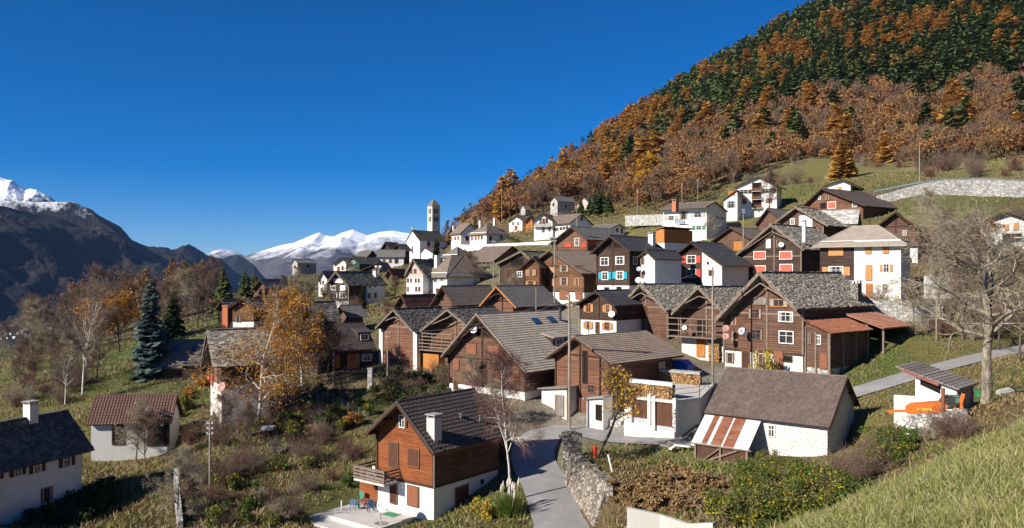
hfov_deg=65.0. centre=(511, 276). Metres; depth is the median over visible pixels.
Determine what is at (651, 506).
dry bracken
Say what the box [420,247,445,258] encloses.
chapel annex
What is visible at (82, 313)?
bare tree
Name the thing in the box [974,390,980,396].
green tub
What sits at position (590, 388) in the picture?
window
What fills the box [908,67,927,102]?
spruce tree
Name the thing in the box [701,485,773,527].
bramble bush
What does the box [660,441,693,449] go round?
boarded pile
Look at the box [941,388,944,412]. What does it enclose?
rusty post
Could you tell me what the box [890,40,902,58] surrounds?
spruce tree
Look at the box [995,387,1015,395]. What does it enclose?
stone slab
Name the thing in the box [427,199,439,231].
bell tower
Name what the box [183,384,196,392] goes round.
rust shrub
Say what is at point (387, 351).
utility pole
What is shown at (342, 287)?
window
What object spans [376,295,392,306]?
bare shrub
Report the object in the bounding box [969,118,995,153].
bare tree
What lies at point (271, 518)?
garden shrub
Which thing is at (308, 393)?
bare shrub
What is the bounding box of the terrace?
[308,502,415,527]
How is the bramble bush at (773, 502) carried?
on the ground at (818, 170)
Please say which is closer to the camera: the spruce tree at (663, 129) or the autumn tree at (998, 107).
the autumn tree at (998, 107)
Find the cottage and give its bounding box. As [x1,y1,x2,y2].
[146,339,207,379]
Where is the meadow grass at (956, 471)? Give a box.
[742,415,1023,527]
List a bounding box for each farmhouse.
[200,327,276,424]
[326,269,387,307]
[714,271,875,374]
[803,188,898,218]
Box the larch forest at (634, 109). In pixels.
[526,2,957,175]
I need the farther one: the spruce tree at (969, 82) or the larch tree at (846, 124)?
the spruce tree at (969, 82)
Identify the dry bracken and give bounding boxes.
[606,477,653,493]
[609,492,637,504]
[614,484,650,494]
[621,491,649,506]
[625,491,645,509]
[630,478,644,487]
[630,480,649,497]
[632,495,653,499]
[632,496,650,503]
[635,488,652,492]
[639,472,673,480]
[642,470,680,490]
[642,485,670,499]
[642,501,658,510]
[644,488,689,497]
[650,495,676,509]
[654,470,681,480]
[654,490,674,496]
[655,466,684,474]
[657,458,684,475]
[657,491,709,511]
[661,506,684,515]
[665,470,709,483]
[672,490,721,508]
[675,480,706,491]
[678,483,698,496]
[682,481,700,494]
[684,467,722,486]
[697,491,712,504]
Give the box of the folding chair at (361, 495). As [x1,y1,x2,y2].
[355,491,363,504]
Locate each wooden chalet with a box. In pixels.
[251,279,288,299]
[295,322,376,373]
[347,256,381,270]
[353,387,510,520]
[440,307,581,400]
[517,256,546,284]
[538,249,596,303]
[544,330,683,413]
[548,226,620,250]
[574,289,642,334]
[589,232,664,290]
[678,241,754,285]
[735,223,828,280]
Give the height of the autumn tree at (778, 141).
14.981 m
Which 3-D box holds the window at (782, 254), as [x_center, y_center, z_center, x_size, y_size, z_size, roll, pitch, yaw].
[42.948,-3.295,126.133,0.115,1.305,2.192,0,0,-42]
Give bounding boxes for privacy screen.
[360,475,377,505]
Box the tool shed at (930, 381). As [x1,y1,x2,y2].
[895,361,978,410]
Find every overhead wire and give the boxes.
[97,358,208,420]
[210,346,371,420]
[214,335,386,424]
[388,299,566,335]
[394,295,566,331]
[599,267,711,293]
[648,435,713,527]
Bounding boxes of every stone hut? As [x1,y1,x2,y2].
[440,247,474,259]
[520,204,532,215]
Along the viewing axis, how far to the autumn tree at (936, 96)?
433.19 m
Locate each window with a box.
[10,468,25,477]
[30,463,45,474]
[41,486,52,502]
[59,456,74,468]
[112,425,124,444]
[147,423,169,445]
[235,315,240,321]
[340,285,345,290]
[360,334,368,339]
[362,354,371,361]
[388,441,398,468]
[396,414,406,427]
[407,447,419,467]
[407,484,418,507]
[453,359,459,369]
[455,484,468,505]
[456,447,469,468]
[466,343,475,354]
[471,326,489,336]
[488,345,498,357]
[510,258,523,265]
[512,369,519,380]
[526,269,535,275]
[526,281,535,284]
[543,267,553,274]
[543,278,553,286]
[555,338,563,344]
[559,291,568,299]
[560,265,567,271]
[560,277,567,285]
[574,238,578,245]
[574,278,578,285]
[575,291,582,298]
[582,350,587,383]
[583,321,592,328]
[584,303,592,312]
[587,384,594,393]
[588,240,595,245]
[595,404,601,420]
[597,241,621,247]
[599,272,610,279]
[600,257,608,265]
[602,322,611,329]
[603,304,611,312]
[612,271,626,278]
[615,256,623,264]
[633,256,637,263]
[659,362,664,368]
[665,215,677,220]
[679,211,686,218]
[682,255,700,263]
[682,269,700,277]
[684,245,697,250]
[691,212,704,217]
[692,225,704,229]
[697,320,707,335]
[726,201,735,207]
[726,352,733,362]
[731,316,736,324]
[732,332,736,341]
[737,189,751,193]
[742,210,749,216]
[748,308,761,318]
[749,329,762,340]
[752,182,760,190]
[752,192,760,198]
[752,200,760,207]
[753,251,765,259]
[753,265,765,273]
[757,354,763,366]
[766,239,770,247]
[768,424,774,437]
[769,299,787,306]
[776,239,780,247]
[778,311,792,321]
[779,251,791,259]
[779,330,793,343]
[780,264,792,270]
[783,355,791,361]
[790,218,794,224]
[799,215,812,226]
[808,333,810,343]
[816,335,820,344]
[820,202,825,208]
[822,266,849,274]
[828,201,835,208]
[828,247,843,255]
[865,247,871,253]
[865,265,871,280]
[880,264,892,272]
[882,246,888,253]
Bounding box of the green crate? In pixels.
[947,395,960,408]
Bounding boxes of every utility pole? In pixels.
[207,421,212,496]
[333,352,333,383]
[385,331,389,378]
[492,240,494,288]
[554,237,554,308]
[567,294,571,429]
[711,267,713,389]
[742,209,744,246]
[919,141,919,183]
[936,288,936,338]
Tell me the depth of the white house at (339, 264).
238.85 m
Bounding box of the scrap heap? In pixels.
[247,425,277,433]
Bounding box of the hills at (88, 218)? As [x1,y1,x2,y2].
[0,200,253,292]
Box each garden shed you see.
[86,393,183,460]
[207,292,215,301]
[215,299,239,325]
[338,304,368,322]
[359,262,391,272]
[524,215,533,230]
[537,385,578,419]
[582,394,615,429]
[653,226,693,251]
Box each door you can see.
[334,354,339,367]
[347,354,359,368]
[389,484,396,504]
[453,379,457,388]
[505,269,512,278]
[555,394,563,416]
[595,322,598,332]
[629,394,651,423]
[641,305,647,319]
[652,396,677,431]
[696,338,704,356]
[734,241,742,250]
[741,350,749,367]
[754,297,766,304]
[774,350,782,370]
[819,353,826,368]
[866,283,872,297]
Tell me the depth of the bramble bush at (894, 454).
46.76 m
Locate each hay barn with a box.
[300,301,341,323]
[356,250,376,256]
[375,306,443,369]
[380,242,397,249]
[384,269,406,280]
[391,294,434,308]
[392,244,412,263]
[418,306,500,369]
[429,285,492,308]
[474,246,518,263]
[479,285,561,311]
[494,250,545,284]
[576,197,594,209]
[629,283,696,339]
[666,285,743,361]
[672,199,761,250]
[754,208,788,230]
[774,206,848,241]
[820,209,861,230]
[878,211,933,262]
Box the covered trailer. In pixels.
[673,359,693,370]
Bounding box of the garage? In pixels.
[624,375,715,437]
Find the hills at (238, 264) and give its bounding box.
[222,255,265,280]
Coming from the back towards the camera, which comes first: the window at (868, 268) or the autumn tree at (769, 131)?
the autumn tree at (769, 131)
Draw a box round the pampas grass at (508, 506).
[491,478,525,517]
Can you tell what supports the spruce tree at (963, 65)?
on the ground at (818, 170)
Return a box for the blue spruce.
[126,279,171,382]
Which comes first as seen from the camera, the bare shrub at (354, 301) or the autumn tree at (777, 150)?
the bare shrub at (354, 301)
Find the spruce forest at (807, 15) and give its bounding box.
[458,0,1023,220]
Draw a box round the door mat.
[382,511,400,516]
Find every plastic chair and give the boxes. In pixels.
[350,499,358,510]
[367,499,375,511]
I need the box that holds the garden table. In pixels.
[357,498,372,509]
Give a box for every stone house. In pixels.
[291,259,317,274]
[549,196,575,215]
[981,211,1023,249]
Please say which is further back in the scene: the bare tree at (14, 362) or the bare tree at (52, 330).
the bare tree at (52, 330)
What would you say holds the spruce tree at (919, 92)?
on the ground at (818, 170)
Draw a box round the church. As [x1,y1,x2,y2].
[406,227,446,261]
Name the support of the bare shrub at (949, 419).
on the ground at (818, 170)
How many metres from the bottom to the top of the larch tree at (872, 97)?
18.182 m
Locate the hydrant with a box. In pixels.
[592,445,597,457]
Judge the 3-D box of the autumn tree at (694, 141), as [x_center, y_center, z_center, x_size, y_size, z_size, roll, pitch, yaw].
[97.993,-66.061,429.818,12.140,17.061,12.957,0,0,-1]
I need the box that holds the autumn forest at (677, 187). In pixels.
[453,49,1023,224]
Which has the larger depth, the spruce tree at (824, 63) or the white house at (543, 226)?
the spruce tree at (824, 63)
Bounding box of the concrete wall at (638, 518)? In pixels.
[627,507,715,527]
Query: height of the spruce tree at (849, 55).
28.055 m
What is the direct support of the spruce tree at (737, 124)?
on the ground at (818, 170)
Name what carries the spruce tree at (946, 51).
on the ground at (818, 170)
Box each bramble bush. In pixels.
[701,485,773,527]
[703,487,796,527]
[713,494,733,517]
[722,483,809,520]
[724,484,775,526]
[728,469,752,488]
[731,457,779,483]
[732,454,776,465]
[732,500,789,527]
[733,470,781,490]
[734,459,779,484]
[737,489,804,527]
[741,473,779,489]
[743,483,771,494]
[744,486,789,522]
[747,458,777,473]
[751,472,804,493]
[751,479,777,486]
[754,487,786,515]
[755,449,780,462]
[756,463,797,485]
[759,455,811,484]
[760,479,834,519]
[764,469,829,510]
[766,455,802,471]
[771,484,822,509]
[772,488,836,517]
[783,457,858,488]
[783,462,844,484]
[788,472,854,507]
[790,475,876,503]
[796,460,863,503]
[806,470,875,504]
[825,465,860,487]
[841,449,878,473]
[855,434,903,467]
[859,421,903,436]
[867,440,917,459]
[873,426,916,450]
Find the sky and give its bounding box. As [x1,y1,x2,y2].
[0,0,815,255]
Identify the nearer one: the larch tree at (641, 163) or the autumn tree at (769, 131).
the larch tree at (641, 163)
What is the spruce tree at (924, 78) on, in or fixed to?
on the ground at (818, 170)
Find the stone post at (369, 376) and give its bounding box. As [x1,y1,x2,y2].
[367,368,372,389]
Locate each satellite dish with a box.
[217,382,232,391]
[377,495,388,511]
[608,311,614,316]
[635,277,643,282]
[722,333,731,339]
[723,325,729,330]
[738,327,746,334]
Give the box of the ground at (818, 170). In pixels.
[0,2,1023,527]
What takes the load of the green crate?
on the ground at (818, 170)
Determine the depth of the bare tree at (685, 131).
533.23 m
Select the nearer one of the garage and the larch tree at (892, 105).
the garage
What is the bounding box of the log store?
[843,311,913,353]
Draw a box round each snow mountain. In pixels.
[0,177,55,201]
[206,230,409,278]
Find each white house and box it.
[0,400,94,524]
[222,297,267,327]
[317,271,334,296]
[332,257,349,270]
[377,250,405,266]
[404,259,433,293]
[428,255,492,293]
[449,223,475,249]
[467,218,510,244]
[508,216,526,231]
[531,213,555,240]
[553,213,593,237]
[592,224,626,234]
[638,249,684,282]
[659,201,728,240]
[722,190,745,220]
[734,176,787,217]
[812,225,917,300]
[822,179,864,190]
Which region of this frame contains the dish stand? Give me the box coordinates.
[374,512,386,525]
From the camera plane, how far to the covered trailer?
89.14 m
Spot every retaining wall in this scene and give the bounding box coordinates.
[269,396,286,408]
[460,241,550,250]
[564,452,617,526]
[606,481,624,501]
[876,180,1023,201]
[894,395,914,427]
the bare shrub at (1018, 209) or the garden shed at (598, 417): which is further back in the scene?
the bare shrub at (1018, 209)
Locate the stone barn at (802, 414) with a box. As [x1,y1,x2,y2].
[704,366,860,456]
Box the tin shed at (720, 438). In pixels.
[690,415,760,461]
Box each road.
[511,425,692,527]
[853,345,1023,396]
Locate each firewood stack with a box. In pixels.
[630,379,675,399]
[659,368,701,384]
[708,339,721,362]
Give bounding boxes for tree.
[0,319,12,348]
[0,326,18,361]
[4,355,26,386]
[8,300,44,350]
[10,339,40,368]
[11,297,62,358]
[11,333,33,365]
[14,291,58,329]
[15,318,29,333]
[23,343,45,379]
[24,294,60,354]
[32,331,57,357]
[38,330,59,368]
[40,262,125,395]
[44,314,69,342]
[45,289,86,347]
[45,327,65,350]
[45,340,65,363]
[46,328,97,405]
[51,303,73,330]
[57,278,88,321]
[67,300,123,378]
[69,286,86,319]
[70,264,157,351]
[75,293,95,336]
[76,281,113,344]
[104,289,132,338]
[111,397,164,462]
[113,275,136,302]
[116,302,131,339]
[122,266,164,316]
[123,408,160,468]
[127,288,157,318]
[128,272,142,309]
[129,284,140,307]
[131,306,144,329]
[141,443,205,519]
[155,277,189,319]
[155,281,179,304]
[156,289,167,316]
[160,286,193,319]
[161,257,188,301]
[161,291,187,338]
[162,267,182,292]
[162,296,189,323]
[165,266,202,323]
[169,260,209,299]
[176,283,330,426]
[181,264,212,297]
[181,281,213,328]
[184,391,244,455]
[188,259,218,292]
[189,284,219,321]
[200,269,220,301]
[202,255,226,289]
[208,267,234,314]
[228,401,263,448]
[235,269,253,298]
[250,271,258,295]
[261,281,339,385]
[279,274,290,289]
[285,274,300,294]
[286,266,310,289]
[286,328,327,382]
[292,280,317,300]
[297,280,306,294]
[317,316,348,377]
[323,285,345,305]
[337,290,346,304]
[344,259,359,270]
[387,276,402,298]
[440,220,450,237]
[446,222,455,239]
[455,352,482,386]
[458,249,477,258]
[459,344,546,494]
[466,256,486,283]
[471,351,504,392]
[476,197,490,213]
[484,378,507,414]
[485,192,495,221]
[489,174,514,215]
[491,178,506,194]
[492,189,507,221]
[497,186,516,217]
[500,273,521,284]
[505,168,519,208]
[512,181,529,201]
[512,186,525,215]
[517,180,533,204]
[523,190,543,207]
[525,184,543,206]
[528,177,549,203]
[531,181,550,210]
[533,165,548,206]
[538,171,556,204]
[540,171,555,178]
[541,179,553,210]
[545,176,562,195]
[549,169,567,179]
[553,146,575,193]
[554,173,575,195]
[558,167,575,196]
[565,170,579,199]
[566,168,591,198]
[568,142,574,153]
[570,160,577,170]
[572,167,594,196]
[577,198,584,213]
[578,159,593,168]
[579,170,608,195]
[580,153,593,166]
[580,162,600,170]
[584,197,591,215]
[587,146,595,158]
[587,172,605,192]
[587,190,602,216]
[592,160,614,197]
[594,160,604,173]
[595,126,603,144]
[596,142,612,169]
[598,189,607,214]
[598,359,646,453]
[599,129,608,151]
[601,136,609,149]
[601,191,614,215]
[602,119,609,128]
[603,141,623,173]
[604,168,620,186]
[606,161,626,174]
[610,116,615,130]
[610,169,627,205]
[610,171,628,199]
[616,169,635,200]
[616,176,636,208]
[617,176,638,196]
[619,109,628,128]
[619,129,627,145]
[620,134,634,156]
[620,178,635,209]
[621,113,629,130]
[621,145,631,165]
[622,154,633,169]
[626,115,634,131]
[626,151,636,165]
[626,163,636,176]
[627,153,641,168]
[630,152,652,199]
[631,167,658,201]
[631,174,648,191]
[633,116,642,132]
[633,136,653,154]
[634,134,640,144]
[635,110,646,129]
[636,103,645,115]
[636,151,662,168]
[641,168,663,203]
[641,175,661,200]
[645,112,652,131]
[645,128,668,156]
[646,94,652,104]
[647,105,655,130]
[648,180,664,207]
[649,123,660,141]
[652,95,659,107]
[654,107,661,124]
[654,165,673,200]
[655,154,670,164]
[657,160,676,197]
[658,99,664,111]
[659,117,670,134]
[660,144,678,157]
[662,159,676,174]
[663,127,676,137]
[664,92,674,108]
[666,164,688,195]
[667,149,688,160]
[668,108,674,123]
[669,157,684,171]
[671,137,684,146]
[673,118,682,132]
[673,140,686,148]
[674,92,688,111]
[674,157,693,187]
[674,170,693,190]
[675,73,680,94]
[675,104,685,121]
[675,139,691,152]
[675,148,686,175]
[681,107,690,126]
[683,92,690,104]
[683,125,695,135]
[683,175,702,201]
[684,152,696,161]
[684,162,707,198]
[685,136,703,148]
[690,127,702,137]
[691,138,704,147]
[692,111,705,128]
[692,145,711,158]
[693,104,702,117]
[694,153,715,187]
[695,60,702,71]
[696,138,715,156]
[697,63,707,82]
[698,129,706,141]
[700,94,707,108]
[700,133,710,142]
[700,160,716,191]
[701,58,709,69]
[701,101,717,127]
[702,214,719,238]
[705,153,729,183]
[706,64,716,81]
[706,124,717,134]
[707,133,718,148]
[707,156,723,186]
[708,149,724,175]
[710,85,717,105]
[711,136,734,155]
[714,72,719,83]
[715,58,722,73]
[715,124,724,144]
[716,150,738,182]
[717,73,723,88]
[717,128,729,148]
[717,140,738,153]
[719,141,741,159]
[719,149,744,183]
[721,100,730,116]
[722,70,730,95]
[722,93,731,110]
[722,104,732,122]
[723,64,732,78]
[724,107,745,134]
[726,135,738,143]
[727,125,737,137]
[730,84,738,98]
[731,62,740,75]
[731,79,741,92]
[733,89,744,109]
[734,94,745,115]
[735,146,748,176]
[736,75,744,87]
[736,135,752,146]
[738,127,751,135]
[739,79,747,92]
[740,48,752,68]
[742,137,761,146]
[742,146,761,172]
[743,77,752,94]
[745,140,760,156]
[747,112,765,136]
[748,79,762,103]
[749,75,760,98]
[749,80,757,100]
[750,127,765,138]
[751,90,760,107]
[754,147,775,172]
[754,170,781,207]
[755,137,766,153]
[756,41,767,54]
[756,105,773,128]
[757,49,764,63]
[757,85,776,108]
[759,58,767,75]
[761,68,776,83]
[761,142,776,163]
[762,52,770,65]
[762,128,777,137]
[763,132,778,162]
[765,46,773,61]
[765,70,777,84]
[766,133,793,164]
[767,59,775,69]
[767,72,777,95]
[767,90,781,113]
[767,99,783,111]
[768,31,781,43]
[771,62,783,75]
[771,134,789,153]
[772,40,778,55]
[772,56,781,64]
[773,41,782,60]
[773,112,781,121]
[773,124,787,130]
[774,76,782,84]
[776,126,790,136]
[777,66,782,78]
[777,73,789,96]
[777,137,799,163]
[778,39,788,59]
[778,68,789,90]
[779,107,791,130]
[781,34,789,50]
[782,62,792,76]
[782,73,800,112]
[783,45,794,62]
[783,54,790,67]
[784,130,800,152]
[785,60,796,66]
[785,106,804,128]
[786,114,807,155]
[787,26,793,39]
[787,128,809,140]
[787,136,805,155]
[790,38,796,49]
[792,67,799,80]
[793,42,801,51]
[793,51,804,68]
[793,134,807,154]
[795,62,803,78]
[796,50,809,67]
[797,46,806,50]
[798,64,810,80]
[798,69,808,82]
[799,37,810,49]
[800,79,807,95]
[800,81,819,114]
[801,130,816,138]
[801,138,817,154]
[806,32,814,50]
[806,47,812,57]
[806,113,818,124]
[807,68,818,85]
[807,78,822,89]
[807,108,821,122]
[809,123,826,134]
[809,129,827,146]
[810,109,825,123]
[811,133,831,155]
[811,135,829,155]
[812,42,820,64]
[816,62,823,80]
[816,109,835,123]
[816,119,830,133]
[818,10,828,28]
[819,69,828,85]
[820,38,829,55]
[820,49,828,61]
[820,59,827,74]
[820,75,831,87]
[821,77,834,89]
[823,102,845,154]
[824,88,842,107]
[825,138,858,179]
[826,5,835,21]
[826,51,836,74]
[826,79,846,88]
[826,128,855,149]
[827,31,833,48]
[829,61,836,78]
[829,113,857,156]
[830,25,839,46]
[830,37,841,60]
[831,9,841,32]
[832,63,846,89]
[834,52,843,66]
[838,100,853,108]
[839,26,848,47]
[841,20,849,42]
[842,53,855,68]
[843,105,856,118]
[844,28,853,49]
[844,59,852,72]
[845,0,861,18]
[845,37,854,53]
[845,65,857,87]
[848,30,859,45]
[848,46,860,62]
[851,83,869,97]
[851,100,870,111]
[852,10,860,30]
[852,39,863,51]
[852,83,863,97]
[852,114,870,124]
[852,120,864,154]
[852,125,871,144]
[853,19,863,37]
[853,132,870,146]
[854,54,867,83]
[855,95,876,113]
[855,103,875,114]
[856,84,876,100]
[856,131,872,149]
[858,71,869,100]
[860,111,877,122]
[860,120,878,129]
[860,123,886,135]
[861,39,871,49]
[861,45,870,60]
[861,48,870,64]
[862,23,873,38]
[863,102,874,113]
[863,137,873,155]
[864,29,874,42]
[864,92,875,112]
[865,62,876,79]
[866,93,880,103]
[866,136,882,153]
[867,54,876,76]
[867,118,884,129]
[868,13,875,28]
[868,40,876,54]
[868,129,881,145]
[870,1,882,14]
[870,6,881,21]
[870,86,890,104]
[870,171,1023,403]
[871,106,887,115]
[872,19,878,32]
[872,35,880,55]
[874,51,886,79]
[874,110,893,123]
[875,131,895,162]
[876,43,884,54]
[877,15,891,30]
[877,35,889,47]
[877,50,889,70]
[879,7,885,22]
[879,99,894,107]
[880,80,894,93]
[881,21,890,39]
[881,47,891,63]
[885,31,896,46]
[885,38,895,54]
[885,83,899,98]
[885,93,901,104]
[885,102,897,122]
[886,118,910,126]
[886,123,904,134]
[887,19,896,31]
[887,54,901,72]
[888,13,895,27]
[888,58,905,89]
[888,111,912,123]
[888,131,911,159]
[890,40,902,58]
[891,85,908,95]
[892,2,901,24]
[892,94,909,102]
[892,99,910,111]
[893,33,900,47]
[895,12,908,32]
[895,101,909,112]
[896,15,907,37]
[896,121,906,155]
[898,53,916,83]
[899,28,911,43]
[899,43,907,60]
[899,186,955,251]
[900,123,917,135]
[900,131,922,159]
[901,115,913,125]
[902,41,913,59]
[902,106,924,117]
[902,277,925,322]
[906,0,917,13]
[906,20,914,31]
[906,29,912,40]
[906,95,921,113]
[906,114,916,126]
[906,135,926,157]
[906,259,958,322]
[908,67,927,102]
[908,131,936,140]
[908,141,926,165]
[909,45,923,62]
[910,32,917,49]
[911,5,918,25]
[911,49,919,66]
[912,30,924,44]
[912,138,935,164]
[913,8,924,29]
[913,103,934,127]
[914,87,921,99]
[914,121,932,131]
[915,11,927,32]
[916,37,925,51]
[916,120,938,127]
[917,53,928,67]
[917,97,929,109]
[917,217,1002,302]
[919,12,934,27]
[919,90,935,105]
[920,127,937,163]
[920,136,941,163]
[921,71,932,94]
[922,20,931,37]
[922,98,932,114]
[923,37,933,50]
[923,59,933,76]
[923,64,933,87]
[923,66,930,77]
[924,39,935,54]
[925,50,936,71]
[926,4,935,18]
[927,18,939,37]
[929,28,935,43]
[929,92,945,105]
[930,63,946,93]
[930,122,947,156]
[931,43,941,60]
[931,109,941,122]
[931,207,957,238]
[932,26,943,47]
[933,0,943,17]
[933,54,949,80]
[933,117,953,127]
[933,126,949,154]
[934,17,946,35]
[934,251,985,339]
[935,45,948,63]
[935,102,954,128]
[936,10,946,26]
[936,30,947,48]
[936,84,951,93]
[938,46,952,68]
[938,129,969,155]
[939,8,947,18]
[939,106,966,155]
[940,125,959,155]
[941,76,964,102]
[942,40,953,54]
[942,246,1023,349]
[945,21,958,40]
[946,1,959,17]
[946,18,959,32]
[946,126,965,150]
[948,28,960,47]
[948,47,966,73]
[948,140,971,157]
[949,2,960,17]
[949,9,958,19]
[951,87,969,109]
[953,57,967,81]
[954,70,974,85]
[955,0,965,13]
[955,39,969,59]
[955,70,971,88]
[955,97,972,152]
[956,16,960,34]
[956,128,979,158]
[958,31,970,51]
[958,99,977,122]
[959,1,968,17]
[959,14,968,26]
[959,21,971,45]
[959,207,990,250]
[959,254,1023,360]
[960,5,970,20]
[961,120,980,149]
[962,73,976,94]
[963,21,977,44]
[964,54,972,73]
[965,126,980,153]
[966,103,987,116]
[966,130,978,155]
[968,1,979,13]
[968,27,981,51]
[969,9,975,20]
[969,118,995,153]
[970,13,981,26]
[970,48,983,68]
[970,123,998,156]
[973,76,987,89]
[973,80,992,97]
[973,85,992,100]
[973,91,989,103]
[974,11,991,26]
[974,131,998,159]
[975,16,987,33]
[975,29,992,51]
[975,93,993,109]
[975,110,997,120]
[976,5,982,12]
[976,34,988,60]
[978,216,1004,252]
[981,0,999,10]
[981,80,1001,95]
[982,37,993,55]
[982,117,999,151]
[983,44,996,68]
[983,65,1001,76]
[984,20,994,33]
[985,0,998,16]
[985,96,1003,107]
[985,99,1004,111]
[986,86,1002,99]
[986,101,1009,112]
[986,103,1011,118]
[987,24,997,40]
[989,40,1002,71]
[989,93,1009,103]
[989,122,1022,157]
[990,82,1005,95]
[991,109,1010,123]
[992,28,1003,45]
[993,17,1006,29]
[993,45,1008,78]
[995,79,1011,91]
[995,124,1009,154]
[996,20,1008,35]
[997,109,1009,120]
[998,32,1011,52]
[999,102,1018,117]
[1000,0,1017,16]
[1000,9,1017,29]
[1001,110,1023,151]
[1001,125,1023,153]
[1002,4,1012,18]
[1002,47,1018,86]
[1002,115,1023,151]
[1003,118,1017,134]
[1004,92,1018,102]
[1005,16,1021,30]
[1006,18,1019,33]
[1006,97,1023,111]
[1007,120,1020,150]
[1008,27,1016,37]
[1009,31,1023,49]
[1009,73,1023,102]
[1009,125,1023,153]
[1010,2,1017,19]
[1012,103,1023,115]
[1015,0,1023,16]
[1015,25,1023,48]
[1015,47,1023,72]
[1017,7,1023,20]
[1018,13,1023,29]
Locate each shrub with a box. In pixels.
[0,383,29,403]
[0,386,17,401]
[5,393,26,408]
[12,503,61,527]
[15,380,38,400]
[16,372,46,391]
[20,369,36,380]
[21,502,46,519]
[22,356,45,371]
[34,374,61,394]
[39,356,82,385]
[42,501,84,524]
[45,356,101,382]
[46,385,78,404]
[46,497,89,520]
[49,386,70,402]
[51,494,79,507]
[54,366,96,392]
[59,506,95,524]
[60,364,94,385]
[64,477,119,497]
[82,475,123,493]
[87,355,101,368]
[90,346,105,359]
[163,444,201,470]
[167,477,202,508]
[175,422,202,444]
[178,452,218,486]
[180,396,197,410]
[181,390,193,399]
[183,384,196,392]
[183,495,208,518]
[185,427,201,440]
[185,498,198,509]
[190,373,210,386]
[195,374,209,386]
[196,478,230,502]
[198,497,212,508]
[200,414,235,438]
[201,427,226,446]
[201,457,230,479]
[203,457,233,478]
[203,504,235,527]
[204,448,245,484]
[206,487,233,504]
[208,474,227,490]
[209,505,239,526]
[213,428,233,446]
[221,500,230,508]
[224,452,248,471]
[225,443,248,458]
[225,456,250,474]
[225,472,247,489]
[228,450,254,471]
[231,509,256,525]
[234,444,276,475]
[235,446,259,465]
[237,497,259,510]
[238,442,265,461]
[243,418,265,436]
[250,483,269,498]
[251,480,265,490]
[252,421,271,437]
[256,409,277,430]
[259,510,280,526]
[262,482,324,522]
[262,492,298,519]
[265,405,282,420]
[266,434,289,454]
[266,454,287,472]
[267,483,285,499]
[268,495,296,522]
[272,422,285,435]
[273,408,292,424]
[277,392,293,407]
[278,419,298,432]
[278,501,303,522]
[279,412,297,423]
[280,494,292,502]
[282,422,306,441]
[283,430,312,450]
[283,432,324,461]
[284,376,310,401]
[284,428,301,438]
[285,403,298,411]
[285,431,298,446]
[285,483,298,494]
[289,467,324,494]
[291,436,307,448]
[292,510,313,523]
[293,435,336,462]
[296,414,307,424]
[297,375,321,397]
[299,423,331,445]
[299,426,310,437]
[299,455,320,473]
[300,401,335,422]
[301,401,315,414]
[306,408,331,427]
[306,475,319,488]
[310,417,328,434]
[311,412,335,433]
[311,416,340,443]
[315,382,327,392]
[317,464,339,481]
[319,394,330,405]
[325,402,341,416]
[326,387,339,397]
[327,433,354,456]
[330,377,354,393]
[335,419,351,433]
[340,390,351,401]
[340,471,358,487]
[341,450,351,460]
[342,411,363,426]
[342,439,365,460]
[347,294,357,303]
[352,396,366,406]
[358,285,367,308]
[358,402,377,416]
[365,384,381,397]
[374,366,410,392]
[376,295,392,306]
[376,365,405,379]
[379,381,403,398]
[383,379,405,400]
[392,383,428,399]
[401,363,425,379]
[405,376,426,393]
[406,369,435,383]
[414,385,444,395]
[419,390,447,396]
[423,383,448,392]
[424,363,439,373]
[425,383,443,393]
[427,355,447,380]
[428,387,446,392]
[429,364,448,385]
[433,238,440,257]
[433,365,447,382]
[465,495,501,521]
[482,395,495,409]
[499,439,510,454]
[499,444,510,460]
[725,167,742,182]
[739,172,749,180]
[748,348,779,369]
[767,168,780,177]
[776,175,790,185]
[780,165,807,184]
[789,158,805,165]
[822,443,861,468]
[822,455,856,475]
[823,455,847,473]
[832,452,882,483]
[834,457,880,482]
[840,439,895,481]
[852,151,866,162]
[854,430,896,452]
[855,156,871,164]
[858,150,877,162]
[864,280,900,300]
[866,441,899,466]
[873,162,884,167]
[878,419,905,439]
[892,159,905,167]
[902,427,923,441]
[904,314,924,334]
[910,157,934,172]
[914,424,934,441]
[915,312,940,330]
[916,249,949,271]
[917,423,931,439]
[919,402,966,425]
[920,320,931,332]
[920,406,967,437]
[922,228,933,249]
[924,165,937,177]
[926,149,951,168]
[926,411,970,438]
[928,419,939,438]
[930,318,951,337]
[931,142,975,169]
[933,156,948,171]
[941,411,985,438]
[943,309,954,319]
[950,317,973,333]
[952,145,994,173]
[954,318,983,339]
[954,414,984,435]
[955,306,973,321]
[956,241,988,259]
[960,153,984,171]
[963,160,986,176]
[963,312,1011,339]
[964,236,998,256]
[964,316,995,337]
[967,158,987,175]
[968,294,982,315]
[988,237,1022,257]
[993,198,1023,215]
[995,319,1011,333]
[997,166,1010,175]
[1003,151,1023,170]
[1003,314,1023,329]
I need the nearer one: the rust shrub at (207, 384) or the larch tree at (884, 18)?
the rust shrub at (207, 384)
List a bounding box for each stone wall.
[174,468,182,527]
[625,214,662,225]
[870,298,942,321]
[902,408,966,441]
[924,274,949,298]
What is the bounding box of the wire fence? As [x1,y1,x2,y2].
[316,390,369,419]
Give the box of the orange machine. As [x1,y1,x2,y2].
[887,393,964,414]
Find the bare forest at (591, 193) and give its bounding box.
[463,57,1023,221]
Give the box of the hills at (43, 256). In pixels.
[0,206,209,347]
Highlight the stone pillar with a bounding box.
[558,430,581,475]
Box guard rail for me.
[874,178,1023,191]

